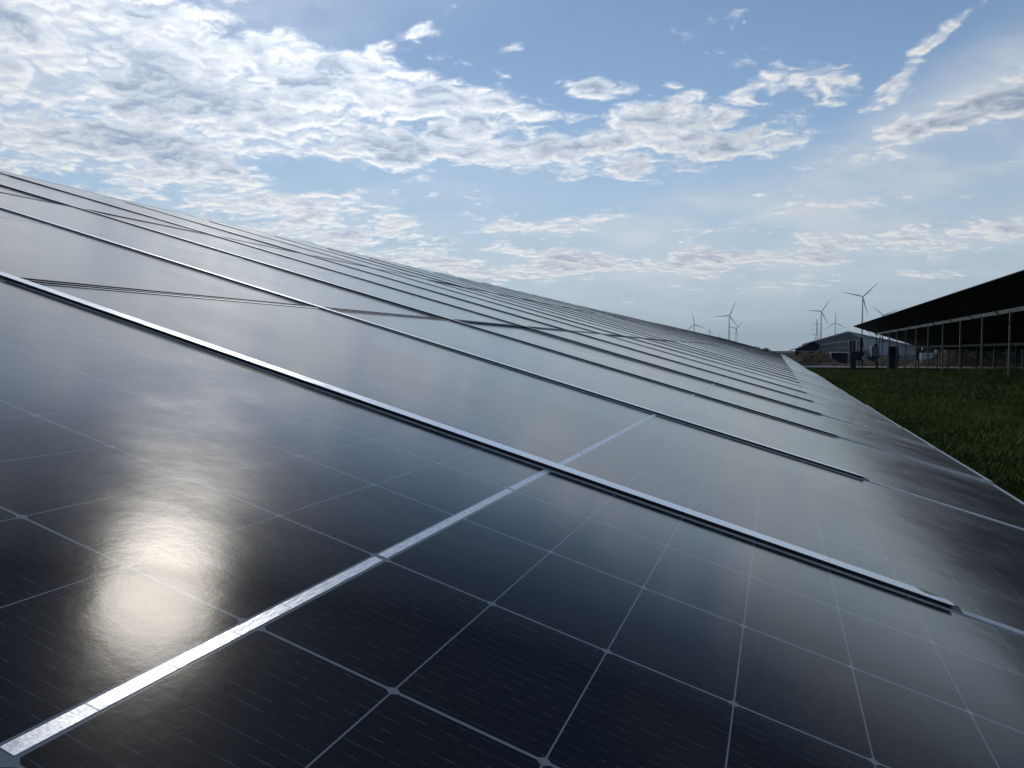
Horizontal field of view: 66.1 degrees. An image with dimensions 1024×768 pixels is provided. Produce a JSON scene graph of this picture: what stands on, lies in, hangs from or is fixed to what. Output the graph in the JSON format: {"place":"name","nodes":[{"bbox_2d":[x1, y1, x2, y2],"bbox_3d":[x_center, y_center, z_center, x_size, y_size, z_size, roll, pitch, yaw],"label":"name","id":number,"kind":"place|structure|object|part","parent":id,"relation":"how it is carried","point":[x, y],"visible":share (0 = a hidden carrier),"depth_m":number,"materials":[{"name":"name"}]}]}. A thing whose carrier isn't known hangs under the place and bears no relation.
{"place":"outdoors","nodes":[
{"label":"outdoors","id":0,"kind":"place"},
{"bbox_2d":[0,0,1023,350],"label":"sky","id":1,"kind":"structure","parent":0,"point":[665,162],"materials":[{"name":"blue"}]},
{"bbox_2d":[772,351,1023,501],"bbox_3d":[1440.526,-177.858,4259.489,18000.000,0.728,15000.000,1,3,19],"label":"ground","id":2,"kind":"structure","parent":0,"point":[1013,490],"depth_m":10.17,"materials":[{"name":"green plant"}]},
{"bbox_2d":[0,171,1023,767],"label":"solar table","id":3,"kind":"object","parent":2,"relation":"on","point":[270,501],"visible":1,"depth_m":0.88,"materials":[{"name":"black glass"}]},
{"bbox_2d":[717,302,737,339],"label":"wind turbine","id":4,"kind":"object","parent":2,"relation":"on","point":[729,322],"visible":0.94,"depth_m":3056.29,"materials":[{"name":"paint"}]},
{"bbox_2d":[789,342,837,355],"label":"barn","id":5,"kind":"structure","parent":2,"relation":"on","point":[811,347],"depth_m":192.37,"materials":[{"name":"grey metal"}]},
{"bbox_2d":[811,320,822,339],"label":"pylon","id":6,"kind":"object","parent":2,"relation":"on","point":[817,330],"visible":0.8,"depth_m":1395.37,"materials":[{"name":"metal"}]},
{"bbox_2d":[807,300,829,338],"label":"wind turbine","id":7,"kind":"object","parent":2,"relation":"on","point":[821,318],"visible":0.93,"depth_m":3155.49,"materials":[{"name":"paint"}]},
{"bbox_2d":[789,349,859,365],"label":"earth heap","id":8,"kind":"object","parent":2,"relation":"on","point":[818,357],"visible":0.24,"depth_m":87.11,"materials":[{"name":"soil"}]},
{"bbox_2d":[828,311,842,334],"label":"wind turbine","id":9,"kind":"object","parent":2,"relation":"on","point":[835,323],"visible":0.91,"depth_m":3917.58,"materials":[{"name":"paint"}]},
{"bbox_2d":[829,352,849,363],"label":"box shelter","id":10,"kind":"object","parent":2,"relation":"on","point":[842,357],"visible":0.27,"depth_m":88.98,"materials":[{"name":"white paint"}]},
{"bbox_2d":[849,340,861,369],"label":"cable stand","id":11,"kind":"object","parent":2,"relation":"on","point":[855,355],"visible":0.91,"depth_m":67.39,"materials":[{"name":"grey metal"}]},
{"bbox_2d":[844,287,872,333],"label":"wind turbine","id":12,"kind":"object","parent":2,"relation":"on","point":[863,300],"visible":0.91,"depth_m":2348.58,"materials":[{"name":"paint"}]},
{"bbox_2d":[802,331,914,363],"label":"open shed","id":13,"kind":"structure","parent":2,"relation":"on","point":[840,342],"depth_m":98.86,"materials":[{"name":"metal"}]},
{"bbox_2d":[859,338,868,368],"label":"equipment post","id":14,"kind":"object","parent":2,"relation":"on","point":[864,352],"visible":0.73,"depth_m":73.69,"materials":[{"name":"grey metal"}]},
{"bbox_2d":[867,352,880,361],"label":"bush","id":15,"kind":"object","parent":2,"relation":"on","point":[871,358],"visible":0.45,"depth_m":91.77,"materials":[{"name":"green plant"}]},
{"bbox_2d":[856,356,911,365],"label":"earth heap","id":16,"kind":"object","parent":2,"relation":"on","point":[901,362],"visible":0.38,"depth_m":87.41,"materials":[{"name":"soil"}]},
{"bbox_2d":[887,346,898,369],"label":"switch cabinet","id":17,"kind":"object","parent":2,"relation":"on","point":[892,358],"visible":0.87,"depth_m":71.36,"materials":[{"name":"metal"}]},
{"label":"door","id":18,"kind":"part","parent":17,"relation":"part of","materials":[{"name":"grey metal"}]},
{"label":"door","id":19,"kind":"part","parent":17,"relation":"part of","materials":[{"name":"grey metal"}]},
{"bbox_2d":[919,352,933,360],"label":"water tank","id":20,"kind":"object","parent":2,"relation":"on","point":[922,356],"visible":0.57,"depth_m":82.90,"materials":[{"name":"plastic"}]},
{"bbox_2d":[853,270,1023,376],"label":"solar table","id":21,"kind":"object","parent":2,"relation":"on","point":[987,315],"visible":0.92,"depth_m":42.74,"materials":[{"name":"black glass"}]},
{"bbox_2d":[870,334,880,369],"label":"string inverter","id":22,"kind":"object","parent":21,"relation":"hanging from","point":[874,350],"visible":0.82,"depth_m":72.00,"materials":[{"name":"white paint"}]},
{"bbox_2d":[906,350,1012,366],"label":"earth heap","id":23,"kind":"object","parent":2,"relation":"on","point":[968,360],"visible":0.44,"depth_m":81.09,"materials":[{"name":"soil"}]},
{"bbox_2d":[916,348,1023,362],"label":"hedge","id":24,"kind":"object","parent":2,"relation":"on","point":[1003,355],"visible":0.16,"depth_m":111.37,"materials":[{"name":"green plant"}]},
{"bbox_2d":[970,349,1023,368],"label":"solar table","id":25,"kind":"object","parent":2,"relation":"on","point":[999,350],"visible":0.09,"depth_m":82.57,"materials":[{"name":"metal"}]},
{"bbox_2d":[803,366,1020,368],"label":"track","id":26,"kind":"structure","parent":0,"point":[898,367],"depth_m":76.80,"materials":[{"name":"grey gravel"}]}
]}

